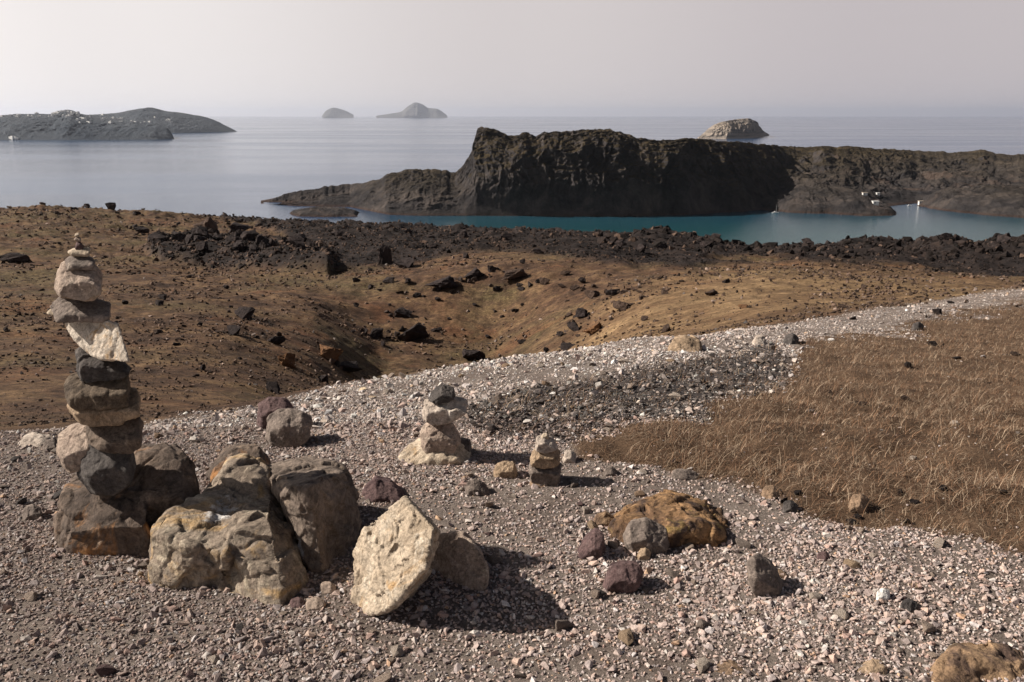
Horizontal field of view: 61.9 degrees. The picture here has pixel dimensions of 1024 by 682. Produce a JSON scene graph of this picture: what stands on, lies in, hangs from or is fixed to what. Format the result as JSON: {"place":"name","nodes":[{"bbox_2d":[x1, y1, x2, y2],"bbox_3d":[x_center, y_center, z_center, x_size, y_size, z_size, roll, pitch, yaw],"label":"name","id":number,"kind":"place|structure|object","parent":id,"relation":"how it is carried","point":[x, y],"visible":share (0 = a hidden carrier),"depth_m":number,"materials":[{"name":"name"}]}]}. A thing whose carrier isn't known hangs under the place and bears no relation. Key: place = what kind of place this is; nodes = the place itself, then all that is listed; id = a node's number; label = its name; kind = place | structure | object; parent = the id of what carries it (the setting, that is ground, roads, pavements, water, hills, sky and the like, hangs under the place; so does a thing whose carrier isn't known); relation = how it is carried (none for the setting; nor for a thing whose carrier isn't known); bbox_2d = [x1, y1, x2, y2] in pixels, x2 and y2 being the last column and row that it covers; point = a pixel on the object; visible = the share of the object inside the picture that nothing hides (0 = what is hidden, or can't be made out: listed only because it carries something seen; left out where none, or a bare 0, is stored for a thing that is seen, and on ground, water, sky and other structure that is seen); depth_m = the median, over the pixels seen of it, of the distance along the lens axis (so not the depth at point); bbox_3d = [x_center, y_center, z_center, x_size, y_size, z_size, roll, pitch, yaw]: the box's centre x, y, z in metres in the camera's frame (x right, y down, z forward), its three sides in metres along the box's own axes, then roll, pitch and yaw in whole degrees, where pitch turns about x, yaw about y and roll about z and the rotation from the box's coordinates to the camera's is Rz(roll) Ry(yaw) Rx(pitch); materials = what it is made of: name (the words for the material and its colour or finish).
{"place":"outdoors","nodes":[
{"label":"outdoors","id":0,"kind":"place"},
{"bbox_2d":[0,110,173,139],"bbox_3d":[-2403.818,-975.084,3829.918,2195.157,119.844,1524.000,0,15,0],"label":"island","id":1,"kind":"structure","parent":0,"point":[55,127],"depth_m":3283.52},
{"bbox_2d":[92,107,236,132],"bbox_3d":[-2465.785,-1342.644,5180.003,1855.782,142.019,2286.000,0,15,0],"label":"island","id":2,"kind":"structure","parent":0,"point":[185,123],"depth_m":4704.02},
{"bbox_2d":[289,206,359,216],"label":"islet","id":3,"kind":"object","parent":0,"point":[324,211],"visible":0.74,"depth_m":788.68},
{"bbox_2d":[322,108,353,117],"bbox_3d":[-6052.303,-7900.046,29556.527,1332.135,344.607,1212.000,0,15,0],"label":"island","id":4,"kind":"structure","parent":0,"point":[334,113],"depth_m":29109.71,"materials":[{"name":"stone"}]},
{"bbox_2d":[376,102,446,117],"bbox_3d":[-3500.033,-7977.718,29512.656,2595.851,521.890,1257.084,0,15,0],"label":"island","id":5,"kind":"structure","parent":0,"point":[415,110],"depth_m":29078.29,"materials":[{"name":"stone"}]},
{"bbox_2d":[0,204,1023,681],"bbox_3d":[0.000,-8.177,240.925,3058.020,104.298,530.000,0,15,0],"label":"ground","id":6,"kind":"structure","parent":0,"point":[486,298],"depth_m":7.31,"materials":[{"name":"gravel"}]},
{"bbox_2d":[0,252,30,262],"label":"lava boulder","id":7,"kind":"object","parent":6,"relation":"on","point":[13,257],"visible":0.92,"depth_m":86.14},
{"bbox_2d":[24,591,37,600],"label":"loose stone","id":8,"kind":"object","parent":6,"relation":"on","point":[30,596],"visible":1,"depth_m":2.90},
{"bbox_2d":[18,432,52,446],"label":"rock","id":9,"kind":"object","parent":6,"relation":"on","point":[33,438],"visible":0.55,"depth_m":4.52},
{"bbox_2d":[42,439,56,451],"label":"rock","id":10,"kind":"object","parent":6,"relation":"on","point":[49,445],"visible":0.58,"depth_m":4.41,"materials":[{"name":"grey stone"}]},
{"bbox_2d":[95,664,115,676],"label":"loose stone","id":11,"kind":"object","parent":6,"relation":"on","point":[104,669],"visible":0.98,"depth_m":2.52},
{"bbox_2d":[53,442,199,556],"bbox_3d":[-1.525,0.677,3.421,0.633,0.472,0.508,0,15,0],"label":"boulder","id":12,"kind":"object","parent":6,"relation":"on","point":[85,522],"visible":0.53,"depth_m":3.26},
{"bbox_2d":[77,445,135,495],"bbox_3d":[-1.537,0.480,3.230,0.256,0.229,0.185,0,15,0],"label":"stone","id":13,"kind":"object","parent":12,"relation":"on","point":[100,473],"visible":0.71,"depth_m":3.16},
{"bbox_2d":[56,423,89,473],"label":"stone","id":14,"kind":"object","parent":13,"relation":"on","point":[72,447],"visible":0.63,"depth_m":3.22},
{"bbox_2d":[86,417,143,453],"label":"stone","id":15,"kind":"object","parent":13,"relation":"on","point":[125,437],"visible":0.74,"depth_m":3.14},
{"bbox_2d":[67,387,140,426],"bbox_3d":[-1.512,0.241,3.186,0.314,0.126,0.189,0,15,0],"label":"stone","id":16,"kind":"object","parent":15,"relation":"on","point":[109,417],"visible":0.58,"depth_m":3.11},
{"bbox_2d":[64,372,130,410],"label":"stone","id":17,"kind":"object","parent":16,"relation":"on","point":[80,395],"visible":0.81,"depth_m":3.10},
{"bbox_2d":[75,347,131,382],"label":"stone","id":18,"kind":"object","parent":17,"relation":"on","point":[90,369],"visible":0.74,"depth_m":3.11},
{"bbox_2d":[65,320,129,361],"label":"stone","id":19,"kind":"object","parent":18,"relation":"on","point":[103,341],"visible":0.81,"depth_m":3.01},
{"bbox_2d":[50,297,110,322],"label":"stone","id":20,"kind":"object","parent":19,"relation":"on","point":[97,310],"visible":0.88,"depth_m":3.04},
{"bbox_2d":[54,261,102,301],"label":"stone","id":21,"kind":"object","parent":20,"relation":"on","point":[84,285],"visible":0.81,"depth_m":2.99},
{"bbox_2d":[65,256,94,270],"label":"stone","id":22,"kind":"object","parent":21,"relation":"on","point":[79,263],"visible":0.89,"depth_m":3.00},
{"bbox_2d":[68,247,90,256],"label":"stone","id":23,"kind":"object","parent":22,"relation":"on","point":[83,252],"visible":0.97,"depth_m":3.01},
{"bbox_2d":[148,234,168,245],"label":"lava boulder","id":24,"kind":"object","parent":6,"relation":"on","point":[154,239],"visible":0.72,"depth_m":94.36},
{"bbox_2d":[171,230,185,239],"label":"lava boulder","id":25,"kind":"object","parent":6,"relation":"on","point":[177,235],"visible":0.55,"depth_m":94.98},
{"bbox_2d":[195,241,208,251],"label":"lava boulder","id":26,"kind":"object","parent":6,"relation":"on","point":[201,246],"visible":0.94,"depth_m":87.39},
{"bbox_2d":[193,217,217,230],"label":"lava boulder","id":27,"kind":"object","parent":6,"relation":"on","point":[208,222],"visible":0.51,"depth_m":138.52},
{"bbox_2d":[147,453,307,605],"bbox_3d":[-1.042,0.766,3.182,0.586,0.461,0.826,-5,16,-19],"label":"boulder","id":28,"kind":"object","parent":6,"relation":"on","point":[230,527],"visible":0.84,"depth_m":3.00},
{"bbox_2d":[227,325,240,335],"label":"lava boulder","id":29,"kind":"object","parent":6,"relation":"on","point":[233,330],"visible":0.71,"depth_m":32.58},
{"bbox_2d":[205,444,270,481],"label":"boulder","id":30,"kind":"object","parent":6,"relation":"on","point":[255,450],"visible":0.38,"depth_m":3.94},
{"bbox_2d":[228,222,251,232],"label":"lava boulder","id":31,"kind":"object","parent":6,"relation":"on","point":[234,226],"visible":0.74,"depth_m":142.65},
{"bbox_2d":[234,307,254,319],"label":"lava boulder","id":32,"kind":"object","parent":6,"relation":"on","point":[244,312],"visible":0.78,"depth_m":39.65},
{"bbox_2d":[240,230,259,240],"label":"lava boulder","id":33,"kind":"object","parent":6,"relation":"on","point":[248,235],"visible":0.82,"depth_m":99.46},
{"bbox_2d":[265,381,279,393],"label":"lava boulder","id":34,"kind":"object","parent":6,"relation":"on","point":[274,387],"visible":0.9,"depth_m":23.65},
{"bbox_2d":[257,396,293,428],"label":"rock","id":35,"kind":"object","parent":6,"relation":"on","point":[268,405],"visible":0.53,"depth_m":4.73,"materials":[{"name":"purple stone"}]},
{"bbox_2d":[268,336,285,343],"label":"lava boulder","id":36,"kind":"object","parent":6,"relation":"on","point":[277,339],"visible":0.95,"depth_m":33.63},
{"bbox_2d":[278,353,295,368],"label":"lava boulder","id":37,"kind":"object","parent":6,"relation":"on","point":[286,359],"visible":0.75,"depth_m":30.03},
{"bbox_2d":[265,408,312,447],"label":"rock","id":38,"kind":"object","parent":6,"relation":"on","point":[288,427],"visible":0.96,"depth_m":4.39,"materials":[{"name":"grey stone"}]},
{"bbox_2d":[289,235,303,246],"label":"lava boulder","id":39,"kind":"object","parent":6,"relation":"on","point":[297,241],"visible":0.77,"depth_m":82.16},
{"bbox_2d":[289,597,305,607],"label":"rock","id":40,"kind":"object","parent":6,"relation":"on","point":[297,602],"visible":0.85,"depth_m":2.87,"materials":[{"name":"purple stone"}]},
{"bbox_2d":[267,456,361,573],"bbox_3d":[-0.748,0.708,3.356,0.365,0.523,0.629,-7,16,-25],"label":"boulder","id":41,"kind":"object","parent":6,"relation":"on","point":[316,498],"visible":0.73,"depth_m":3.18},
{"bbox_2d":[305,597,324,610],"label":"rock","id":42,"kind":"object","parent":6,"relation":"on","point":[315,603],"visible":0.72,"depth_m":2.85,"materials":[{"name":"grey stone"}]},
{"bbox_2d":[319,581,335,593],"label":"rock","id":43,"kind":"object","parent":6,"relation":"on","point":[327,587],"visible":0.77,"depth_m":2.96,"materials":[{"name":"grey stone"}]},
{"bbox_2d":[320,344,342,360],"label":"lava boulder","id":44,"kind":"object","parent":6,"relation":"on","point":[328,353],"visible":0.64,"depth_m":35.71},
{"bbox_2d":[339,361,362,372],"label":"lava boulder","id":45,"kind":"object","parent":6,"relation":"on","point":[350,366],"visible":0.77,"depth_m":36.15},
{"bbox_2d":[369,328,383,339],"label":"lava boulder","id":46,"kind":"object","parent":6,"relation":"on","point":[376,333],"visible":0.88,"depth_m":48.76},
{"bbox_2d":[373,672,391,681],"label":"loose stone","id":47,"kind":"object","parent":6,"relation":"on","point":[385,677],"visible":1,"depth_m":2.48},
{"bbox_2d":[362,476,405,501],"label":"rock","id":48,"kind":"object","parent":6,"relation":"on","point":[380,489],"visible":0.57,"depth_m":3.67,"materials":[{"name":"purple stone"}]},
{"bbox_2d":[377,244,392,264],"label":"lava boulder","id":49,"kind":"object","parent":6,"relation":"on","point":[385,256],"visible":0.81,"depth_m":78.51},
{"bbox_2d":[350,495,440,616],"bbox_3d":[-0.399,0.748,2.933,0.314,0.462,0.422,0,15,0],"label":"boulder","id":50,"kind":"object","parent":6,"relation":"on","point":[396,547],"visible":0.99,"depth_m":2.83,"materials":[{"name":"beige stone"}]},
{"bbox_2d":[390,645,404,657],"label":"loose stone","id":51,"kind":"object","parent":6,"relation":"on","point":[397,651],"visible":1,"depth_m":2.63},
{"bbox_2d":[394,307,412,316],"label":"lava boulder","id":52,"kind":"object","parent":6,"relation":"on","point":[401,312],"visible":1,"depth_m":53.67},
{"bbox_2d":[394,257,414,267],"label":"lava boulder","id":53,"kind":"object","parent":6,"relation":"on","point":[406,262],"visible":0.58,"depth_m":69.33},
{"bbox_2d":[397,322,428,341],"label":"lava boulder","id":54,"kind":"object","parent":6,"relation":"on","point":[416,331],"visible":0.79,"depth_m":49.22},
{"bbox_2d":[398,438,470,465],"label":"stone","id":55,"kind":"object","parent":6,"relation":"on","point":[414,453],"visible":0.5,"depth_m":4.08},
{"bbox_2d":[420,422,460,454],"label":"stone","id":56,"kind":"object","parent":55,"relation":"on","point":[444,438],"visible":0.75,"depth_m":4.08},
{"bbox_2d":[422,396,467,425],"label":"stone","id":57,"kind":"object","parent":56,"relation":"on","point":[455,408],"visible":0.9,"depth_m":4.05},
{"bbox_2d":[428,384,455,404],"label":"stone","id":58,"kind":"object","parent":57,"relation":"on","point":[442,393],"visible":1,"depth_m":4.05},
{"bbox_2d":[426,276,458,287],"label":"lava boulder","id":59,"kind":"object","parent":6,"relation":"on","point":[447,282],"visible":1,"depth_m":57.34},
{"bbox_2d":[430,531,489,591],"bbox_3d":[-0.219,0.880,3.188,0.428,0.431,0.325,7,17,26],"label":"boulder","id":60,"kind":"object","parent":6,"relation":"on","point":[459,558],"visible":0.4,"depth_m":3.04,"materials":[{"name":"brown stone"}]},
{"bbox_2d":[461,437,471,451],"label":"stone","id":61,"kind":"object","parent":6,"relation":"on","point":[466,442],"visible":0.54,"depth_m":4.18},
{"bbox_2d":[463,268,483,277],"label":"lava boulder","id":62,"kind":"object","parent":6,"relation":"on","point":[475,272],"visible":0.98,"depth_m":58.88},
{"bbox_2d":[462,349,485,359],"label":"lava boulder","id":63,"kind":"object","parent":6,"relation":"on","point":[468,354],"visible":0.98,"depth_m":45.79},
{"bbox_2d":[466,478,489,495],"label":"rock","id":64,"kind":"object","parent":6,"relation":"on","point":[474,486],"visible":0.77,"depth_m":3.72,"materials":[{"name":"grey stone"}]},
{"bbox_2d":[487,555,502,564],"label":"loose stone","id":65,"kind":"object","parent":6,"relation":"on","point":[492,559],"visible":1,"depth_m":3.15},
{"bbox_2d":[493,461,517,478],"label":"rock","id":66,"kind":"object","parent":6,"relation":"on","point":[505,469],"visible":0.85,"depth_m":3.91,"materials":[{"name":"beige stone"}]},
{"bbox_2d":[0,206,1010,525],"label":"boulder debris","id":67,"kind":"object","parent":6,"relation":"on","point":[332,360],"visible":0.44,"depth_m":50.70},
{"bbox_2d":[0,206,1022,417],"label":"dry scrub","id":68,"kind":"object","parent":6,"relation":"on","point":[414,298],"visible":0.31,"depth_m":46.68,"materials":[{"name":"brown plant"}]},
{"bbox_2d":[0,283,1023,681],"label":"gravel","id":69,"kind":"structure","parent":6,"relation":"on","point":[888,617],"depth_m":3.04,"materials":[{"name":"gravel"}]},
{"bbox_2d":[22,504,41,520],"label":"rock","id":70,"kind":"object","parent":69,"relation":"on","point":[32,512],"visible":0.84,"depth_m":3.52,"materials":[{"name":"grey stone"}]},
{"bbox_2d":[0,202,1023,426],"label":"slope rubble","id":71,"kind":"object","parent":6,"relation":"on","point":[739,273],"visible":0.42,"depth_m":38.32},
{"bbox_2d":[501,268,527,279],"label":"lava boulder","id":72,"kind":"object","parent":6,"relation":"on","point":[514,273],"visible":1,"depth_m":57.70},
{"bbox_2d":[529,463,561,485],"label":"stone","id":73,"kind":"object","parent":6,"relation":"on","point":[549,477],"visible":0.56,"depth_m":3.81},
{"bbox_2d":[530,449,560,468],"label":"stone","id":74,"kind":"object","parent":73,"relation":"on","point":[545,461],"visible":0.77,"depth_m":3.79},
{"bbox_2d":[535,434,557,453],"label":"stone","id":75,"kind":"object","parent":74,"relation":"on","point":[545,446],"visible":0.96,"depth_m":3.79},
{"bbox_2d":[554,620,572,630],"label":"loose stone","id":76,"kind":"object","parent":6,"relation":"on","point":[562,624],"visible":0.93,"depth_m":2.75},
{"bbox_2d":[562,450,575,462],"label":"rock","id":77,"kind":"object","parent":6,"relation":"on","point":[569,456],"visible":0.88,"depth_m":4.09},
{"bbox_2d":[140,212,1023,275],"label":"lava field","id":78,"kind":"structure","parent":6,"relation":"on","point":[977,246],"depth_m":115.18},
{"bbox_2d":[577,528,605,558],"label":"rock","id":79,"kind":"object","parent":6,"relation":"on","point":[592,543],"visible":0.8,"depth_m":3.19,"materials":[{"name":"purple stone"}]},
{"bbox_2d":[582,322,601,334],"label":"lava boulder","id":80,"kind":"object","parent":6,"relation":"on","point":[593,329],"visible":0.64,"depth_m":36.95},
{"bbox_2d":[584,290,599,298],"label":"lava boulder","id":81,"kind":"object","parent":6,"relation":"on","point":[590,294],"visible":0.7,"depth_m":47.49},
{"bbox_2d":[594,511,613,525],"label":"rock","id":82,"kind":"object","parent":6,"relation":"on","point":[604,518],"visible":0.55,"depth_m":3.43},
{"bbox_2d":[603,466,616,475],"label":"rock","id":83,"kind":"object","parent":6,"relation":"on","point":[610,471],"visible":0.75,"depth_m":3.93,"materials":[{"name":"grey stone"}]},
{"bbox_2d":[613,301,630,310],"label":"lava boulder","id":84,"kind":"object","parent":6,"relation":"on","point":[621,305],"visible":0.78,"depth_m":38.56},
{"bbox_2d":[603,560,643,593],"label":"rock","id":85,"kind":"object","parent":6,"relation":"on","point":[623,576],"visible":0.88,"depth_m":2.96,"materials":[{"name":"purple stone"}]},
{"bbox_2d":[617,629,633,645],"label":"loose stone","id":86,"kind":"object","parent":6,"relation":"on","point":[626,636],"visible":1,"depth_m":2.67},
{"bbox_2d":[637,547,650,559],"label":"rock","id":87,"kind":"object","parent":6,"relation":"on","point":[644,553],"visible":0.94,"depth_m":3.18,"materials":[{"name":"beige stone"}]},
{"bbox_2d":[623,517,669,553],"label":"rock","id":88,"kind":"object","parent":6,"relation":"on","point":[647,533],"visible":0.78,"depth_m":3.24,"materials":[{"name":"grey stone"}]},
{"bbox_2d":[608,489,728,547],"bbox_3d":[0.642,0.799,3.486,0.625,0.320,0.449,0,15,0],"label":"boulder","id":89,"kind":"object","parent":6,"relation":"on","point":[683,518],"visible":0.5,"depth_m":3.36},
{"bbox_2d":[668,335,701,351],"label":"rock","id":90,"kind":"object","parent":6,"relation":"on","point":[691,343],"visible":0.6,"depth_m":8.50,"materials":[{"name":"beige stone"}]},
{"bbox_2d":[671,468,698,479],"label":"rock","id":91,"kind":"object","parent":6,"relation":"on","point":[682,474],"visible":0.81,"depth_m":3.91,"materials":[{"name":"grey stone"}]},
{"bbox_2d":[694,656,709,672],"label":"loose stone","id":92,"kind":"object","parent":6,"relation":"on","point":[702,663],"visible":0.94,"depth_m":2.54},
{"bbox_2d":[714,660,742,674],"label":"rock","id":93,"kind":"object","parent":6,"relation":"on","point":[726,668],"visible":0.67,"depth_m":2.54,"materials":[{"name":"beige stone"}]},
{"bbox_2d":[461,296,1023,551],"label":"dry grass","id":94,"kind":"structure","parent":6,"relation":"on","point":[984,479],"depth_m":4.76,"materials":[{"name":"plant"}]},
{"bbox_2d":[735,538,750,548],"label":"loose stone","id":95,"kind":"object","parent":6,"relation":"on","point":[741,543],"visible":0.94,"depth_m":3.25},
{"bbox_2d":[752,334,765,344],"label":"rock","id":96,"kind":"object","parent":6,"relation":"on","point":[760,339],"visible":0.66,"depth_m":9.89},
{"bbox_2d":[747,553,783,596],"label":"rock","id":97,"kind":"object","parent":6,"relation":"on","point":[764,578],"visible":0.89,"depth_m":2.92,"materials":[{"name":"grey stone"}]},
{"bbox_2d":[761,485,781,498],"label":"rock","id":98,"kind":"object","parent":6,"relation":"on","point":[769,493],"visible":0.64,"depth_m":3.73,"materials":[{"name":"beige stone"}]},
{"bbox_2d":[782,500,797,512],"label":"rock","id":99,"kind":"object","parent":6,"relation":"on","point":[789,506],"visible":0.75,"depth_m":3.58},
{"bbox_2d":[783,333,798,343],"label":"rock","id":100,"kind":"object","parent":6,"relation":"on","point":[792,338],"visible":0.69,"depth_m":10.15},
{"bbox_2d":[832,608,849,618],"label":"loose stone","id":101,"kind":"object","parent":6,"relation":"on","point":[842,613],"visible":1,"depth_m":2.79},
{"bbox_2d":[843,559,860,567],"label":"loose stone","id":102,"kind":"object","parent":6,"relation":"on","point":[852,563],"visible":0.95,"depth_m":3.10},
{"bbox_2d":[848,493,869,512],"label":"rock","id":103,"kind":"object","parent":6,"relation":"on","point":[860,502],"visible":0.93,"depth_m":3.62,"materials":[{"name":"beige stone"}]},
{"bbox_2d":[857,658,887,675],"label":"rock","id":104,"kind":"object","parent":6,"relation":"on","point":[873,665],"visible":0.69,"depth_m":2.52,"materials":[{"name":"beige stone"}]},
{"bbox_2d":[876,588,889,600],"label":"rock","id":105,"kind":"object","parent":6,"relation":"on","point":[883,593],"visible":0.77,"depth_m":2.90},
{"bbox_2d":[900,599,918,612],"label":"rock","id":106,"kind":"object","parent":6,"relation":"on","point":[910,605],"visible":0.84,"depth_m":2.86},
{"bbox_2d":[921,619,935,632],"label":"loose stone","id":107,"kind":"object","parent":6,"relation":"on","point":[927,627],"visible":0.98,"depth_m":2.73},
{"bbox_2d":[930,641,1023,681],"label":"boulder","id":108,"kind":"object","parent":6,"relation":"on","point":[964,662],"visible":0.97,"depth_m":2.54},
{"bbox_2d":[0,116,1023,244],"bbox_3d":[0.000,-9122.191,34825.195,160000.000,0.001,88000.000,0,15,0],"label":"sea","id":109,"kind":"structure","parent":0,"point":[249,165],"depth_m":1715.67,"materials":[{"name":"liquid"}]},
{"bbox_2d":[0,0,1023,115],"label":"sky","id":110,"kind":"structure","parent":0,"point":[88,57],"materials":[{"name":"white"}]},
{"bbox_2d":[261,126,1023,216],"bbox_3d":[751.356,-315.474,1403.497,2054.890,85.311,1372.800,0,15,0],"label":"headland","id":111,"kind":"structure","parent":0,"point":[609,172],"depth_m":818.62,"materials":[{"name":"stone"}]},
{"bbox_2d":[698,118,768,138],"bbox_3d":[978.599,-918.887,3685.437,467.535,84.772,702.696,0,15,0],"label":"island","id":112,"kind":"structure","parent":0,"point":[740,128],"depth_m":3439.61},
{"bbox_2d":[761,184,896,215],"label":"lava tongue","id":113,"kind":"object","parent":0,"point":[828,199],"visible":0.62,"depth_m":820.57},
{"bbox_2d":[917,184,1023,217],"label":"lava spit","id":114,"kind":"structure","parent":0,"point":[1003,200],"depth_m":822.90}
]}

